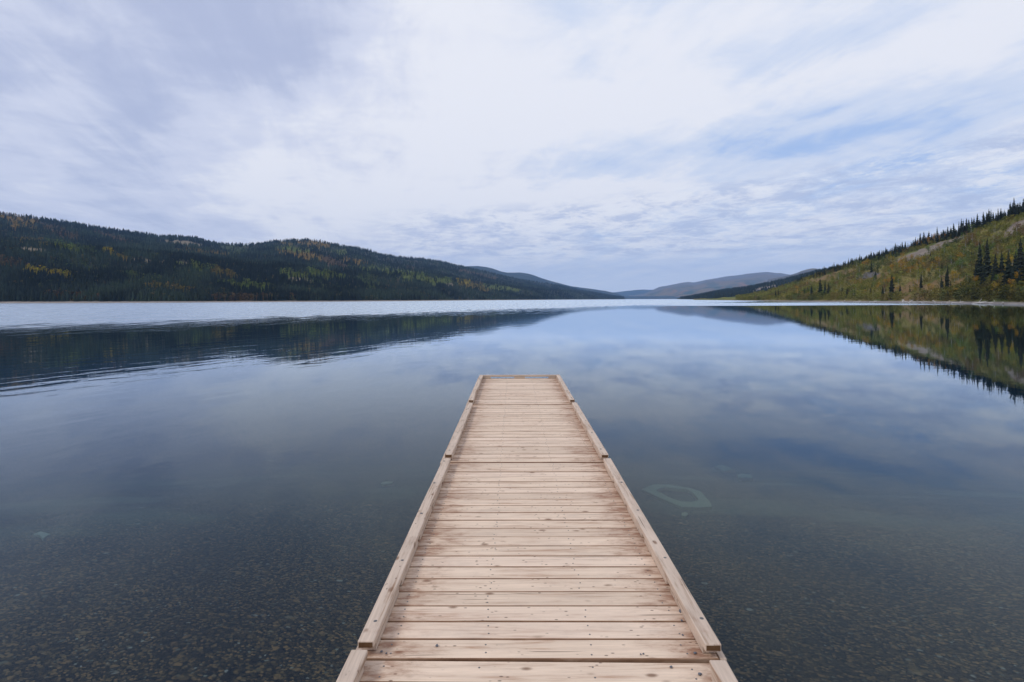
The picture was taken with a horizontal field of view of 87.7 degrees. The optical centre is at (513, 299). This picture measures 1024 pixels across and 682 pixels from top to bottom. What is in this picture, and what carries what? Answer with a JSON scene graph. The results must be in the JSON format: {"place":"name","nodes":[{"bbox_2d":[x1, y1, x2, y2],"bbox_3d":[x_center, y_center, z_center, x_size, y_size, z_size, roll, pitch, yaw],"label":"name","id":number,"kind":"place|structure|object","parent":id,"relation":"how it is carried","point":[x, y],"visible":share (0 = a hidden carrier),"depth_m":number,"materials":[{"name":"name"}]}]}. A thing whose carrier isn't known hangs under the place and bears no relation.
{"place":"outdoors","nodes":[
{"label":"outdoors","id":0,"kind":"place"},
{"bbox_2d":[0,216,624,302],"bbox_3d":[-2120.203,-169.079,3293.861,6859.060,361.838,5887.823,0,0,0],"label":"hill","id":1,"kind":"structure","parent":0,"point":[247,247],"depth_m":1347.18,"materials":[{"name":"green plant"}]},
{"bbox_2d":[0,212,607,299],"bbox_3d":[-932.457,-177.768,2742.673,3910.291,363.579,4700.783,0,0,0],"label":"aspen woods","id":2,"kind":"object","parent":1,"relation":"on","point":[243,296],"visible":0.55,"depth_m":798.77,"materials":[{"name":"green plant"}]},
{"bbox_2d":[0,211,623,301],"bbox_3d":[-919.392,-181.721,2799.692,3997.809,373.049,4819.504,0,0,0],"label":"spruce forest","id":3,"kind":"object","parent":1,"relation":"on","point":[27,288],"visible":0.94,"depth_m":845.78,"materials":[{"name":"green plant"}]},
{"bbox_2d":[0,314,1023,681],"bbox_3d":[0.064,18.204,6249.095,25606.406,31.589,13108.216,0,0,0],"label":"lake bed","id":4,"kind":"object","parent":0,"point":[862,538],"visible":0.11,"depth_m":8.47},
{"bbox_2d":[33,531,50,539],"bbox_3d":[-6.867,3.460,7.784,0.530,0.110,0.137,0,0,33],"label":"flat stone","id":5,"kind":"object","parent":4,"relation":"on","point":[42,535],"visible":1,"depth_m":7.78,"materials":[{"name":"grey stone"}]},
{"bbox_2d":[380,481,392,486],"bbox_3d":[-3.031,4.442,12.796,0.280,0.265,0.764,0,0,0],"label":"flat stone","id":6,"kind":"object","parent":4,"relation":"on","point":[385,483],"visible":0.77,"depth_m":12.65,"materials":[{"name":"grey stone"}]},
{"bbox_2d":[641,484,711,509],"bbox_3d":[3.296,4.042,10.985,1.179,0.846,3.417,0,0,0],"label":"sunken timber ring","id":7,"kind":"object","parent":4,"relation":"on","point":[702,502],"visible":1,"depth_m":10.18,"materials":[{"name":"grey wood"}]},
{"bbox_2d":[681,512,687,518],"bbox_3d":[2.847,3.599,8.840,0.103,0.131,0.336,0,0,21],"label":"flat stone","id":8,"kind":"object","parent":4,"relation":"on","point":[684,515],"visible":0.82,"depth_m":8.78,"materials":[{"name":"grey stone"}]},
{"bbox_2d":[714,464,732,473],"bbox_3d":[7.282,5.883,18.444,0.451,0.787,2.893,0,0,12],"label":"flat stone","id":9,"kind":"object","parent":4,"relation":"on","point":[723,469],"visible":0.82,"depth_m":17.96,"materials":[{"name":"grey stone"}]},
{"bbox_2d":[737,474,752,481],"bbox_3d":[6.383,4.944,14.709,0.374,0.662,2.087,0,0,23],"label":"flat stone","id":10,"kind":"object","parent":4,"relation":"on","point":[744,477],"visible":0.82,"depth_m":13.94,"materials":[{"name":"grey stone"}]},
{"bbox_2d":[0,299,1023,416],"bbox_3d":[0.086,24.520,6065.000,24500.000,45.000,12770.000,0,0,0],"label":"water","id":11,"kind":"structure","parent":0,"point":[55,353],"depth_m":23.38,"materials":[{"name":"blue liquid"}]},
{"bbox_2d":[336,375,737,681],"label":"dock","id":12,"kind":"object","parent":11,"relation":"on","point":[532,549],"visible":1,"depth_m":3.31,"materials":[{"name":"brown wood"}]},
{"bbox_2d":[0,0,1023,291],"label":"sky","id":13,"kind":"structure","parent":0,"point":[605,145],"materials":[{"name":"white"}]},
{"bbox_2d":[467,266,620,295],"bbox_3d":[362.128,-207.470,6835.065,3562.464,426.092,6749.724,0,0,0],"label":"hill","id":14,"kind":"structure","parent":0,"point":[525,276],"depth_m":6638.95,"materials":[{"name":"green plant"}]},
{"bbox_2d":[613,290,650,295],"bbox_3d":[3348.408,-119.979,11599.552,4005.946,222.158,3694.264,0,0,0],"label":"ridge","id":15,"kind":"structure","parent":0,"point":[631,292],"depth_m":11625.47,"materials":[{"name":"blue"}]},
{"bbox_2d":[624,296,683,298],"bbox_3d":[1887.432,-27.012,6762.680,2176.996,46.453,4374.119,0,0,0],"label":"lake head","id":16,"kind":"object","parent":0,"point":[649,297],"visible":0.21,"depth_m":7319.51},
{"bbox_2d":[629,272,788,296],"bbox_3d":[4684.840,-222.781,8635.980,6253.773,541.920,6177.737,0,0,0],"label":"mountain","id":17,"kind":"structure","parent":0,"point":[691,288],"depth_m":8652.16,"materials":[{"name":"grey stone"}]},
{"bbox_2d":[677,275,808,298],"bbox_3d":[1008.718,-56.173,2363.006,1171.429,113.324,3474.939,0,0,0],"label":"wooded hill","id":18,"kind":"structure","parent":0,"point":[759,288],"depth_m":1588.34,"materials":[{"name":"green plant"}]},
{"bbox_2d":[680,266,835,298],"bbox_3d":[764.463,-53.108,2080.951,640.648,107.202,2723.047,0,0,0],"label":"spruce wood","id":19,"kind":"object","parent":18,"relation":"on","point":[725,292],"visible":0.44,"depth_m":1590.00,"materials":[{"name":"green plant"}]},
{"bbox_2d":[768,268,821,281],"bbox_3d":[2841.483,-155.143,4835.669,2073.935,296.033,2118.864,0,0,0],"label":"peak","id":20,"kind":"structure","parent":0,"point":[798,273],"depth_m":5098.84,"materials":[{"name":"grey stone"}]},
{"bbox_2d":[693,216,1023,304],"bbox_3d":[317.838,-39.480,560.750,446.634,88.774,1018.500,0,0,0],"label":"slope","id":21,"kind":"structure","parent":0,"point":[919,252],"depth_m":295.98,"materials":[{"name":"green plant"}]},
{"bbox_2d":[818,280,822,293],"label":"spruce tree","id":22,"kind":"object","parent":21,"relation":"on","point":[820,288],"visible":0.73,"depth_m":351.83,"materials":[{"name":"green plant"}]},
{"bbox_2d":[735,212,1023,301],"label":"shrub thicket","id":23,"kind":"object","parent":21,"relation":"on","point":[1014,294],"visible":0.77,"depth_m":295.21,"materials":[{"name":"green plant"}]},
{"bbox_2d":[889,275,894,296],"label":"spruce tree","id":24,"kind":"object","parent":21,"relation":"on","point":[891,287],"visible":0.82,"depth_m":262.45,"materials":[{"name":"green plant"}]},
{"bbox_2d":[795,203,1023,282],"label":"skyline spruce wood","id":25,"kind":"object","parent":21,"relation":"on","point":[1001,214],"visible":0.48,"depth_m":388.29,"materials":[{"name":"green plant"}]},
{"bbox_2d":[919,276,922,287],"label":"spruce tree","id":26,"kind":"object","parent":21,"relation":"on","point":[920,284],"visible":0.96,"depth_m":269.58,"materials":[{"name":"green plant"}]},
{"bbox_2d":[935,228,939,242],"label":"spruce tree","id":27,"kind":"object","parent":21,"relation":"on","point":[937,238],"visible":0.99,"depth_m":367.93,"materials":[{"name":"green plant"}]},
{"bbox_2d":[945,265,949,287],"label":"spruce tree","id":28,"kind":"object","parent":21,"relation":"on","point":[947,280],"visible":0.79,"depth_m":235.81,"materials":[{"name":"green plant"}]},
{"bbox_2d":[945,227,950,239],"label":"spruce tree","id":29,"kind":"object","parent":21,"relation":"on","point":[947,234],"visible":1,"depth_m":359.04,"materials":[{"name":"green plant"}]},
{"bbox_2d":[952,223,954,238],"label":"spruce tree","id":30,"kind":"object","parent":21,"relation":"on","point":[953,233],"visible":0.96,"depth_m":352.68,"materials":[{"name":"green plant"}]},
{"bbox_2d":[967,232,976,241],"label":"aspen tree","id":31,"kind":"object","parent":21,"relation":"on","point":[971,237],"visible":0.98,"depth_m":302.70,"materials":[{"name":"green plant"}]},
{"bbox_2d":[971,262,976,281],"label":"spruce tree","id":32,"kind":"object","parent":21,"relation":"on","point":[974,271],"visible":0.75,"depth_m":225.50,"materials":[{"name":"green plant"}]},
{"bbox_2d":[974,242,982,280],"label":"spruce tree","id":33,"kind":"object","parent":21,"relation":"on","point":[978,270],"visible":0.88,"depth_m":223.38,"materials":[{"name":"green plant"}]},
{"bbox_2d":[979,261,986,285],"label":"spruce tree","id":34,"kind":"object","parent":21,"relation":"on","point":[983,275],"visible":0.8,"depth_m":209.07,"materials":[{"name":"green plant"}]},
{"bbox_2d":[983,238,991,277],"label":"spruce tree","id":35,"kind":"object","parent":21,"relation":"on","point":[987,266],"visible":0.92,"depth_m":219.15,"materials":[{"name":"green plant"}]},
{"bbox_2d":[991,264,995,280],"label":"spruce tree","id":36,"kind":"object","parent":21,"relation":"on","point":[993,275],"visible":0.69,"depth_m":200.25,"materials":[{"name":"green plant"}]},
{"bbox_2d":[991,254,999,279],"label":"spruce tree","id":37,"kind":"object","parent":21,"relation":"on","point":[996,268],"visible":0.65,"depth_m":206.11,"materials":[{"name":"green plant"}]},
{"bbox_2d":[999,251,1004,275],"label":"spruce tree","id":38,"kind":"object","parent":21,"relation":"on","point":[1001,265],"visible":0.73,"depth_m":207.17,"materials":[{"name":"green plant"}]},
{"bbox_2d":[1001,251,1011,282],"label":"spruce tree","id":39,"kind":"object","parent":21,"relation":"on","point":[1008,267],"visible":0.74,"depth_m":188.71,"materials":[{"name":"green plant"}]},
{"bbox_2d":[1007,203,1012,220],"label":"spruce tree","id":40,"kind":"object","parent":21,"relation":"on","point":[1010,211],"visible":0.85,"depth_m":307.45,"materials":[{"name":"green plant"}]},
{"bbox_2d":[1006,266,1015,286],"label":"spruce tree","id":41,"kind":"object","parent":21,"relation":"on","point":[1012,274],"visible":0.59,"depth_m":180.64,"materials":[{"name":"green plant"}]},
{"bbox_2d":[1007,252,1020,282],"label":"spruce tree","id":42,"kind":"object","parent":21,"relation":"on","point":[1016,265],"visible":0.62,"depth_m":185.76,"materials":[{"name":"green plant"}]},
{"bbox_2d":[1012,200,1015,214],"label":"spruce tree","id":43,"kind":"object","parent":21,"relation":"on","point":[1013,209],"visible":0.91,"depth_m":306.45,"materials":[{"name":"green plant"}]},
{"bbox_2d":[1013,221,1021,231],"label":"aspen tree","id":44,"kind":"object","parent":21,"relation":"on","point":[1016,225],"visible":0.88,"depth_m":261.92,"materials":[{"name":"green plant"}]},
{"bbox_2d":[1015,203,1019,216],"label":"spruce tree","id":45,"kind":"object","parent":21,"relation":"on","point":[1017,213],"visible":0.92,"depth_m":301.46,"materials":[{"name":"green plant"}]},
{"bbox_2d":[1016,271,1021,286],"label":"spruce tree","id":46,"kind":"object","parent":21,"relation":"on","point":[1018,279],"visible":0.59,"depth_m":172.94,"materials":[{"name":"green plant"}]},
{"bbox_2d":[1017,238,1023,270],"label":"spruce tree","id":47,"kind":"object","parent":21,"relation":"on","point":[1020,255],"visible":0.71,"depth_m":193.74,"materials":[{"name":"green plant"}]}
]}

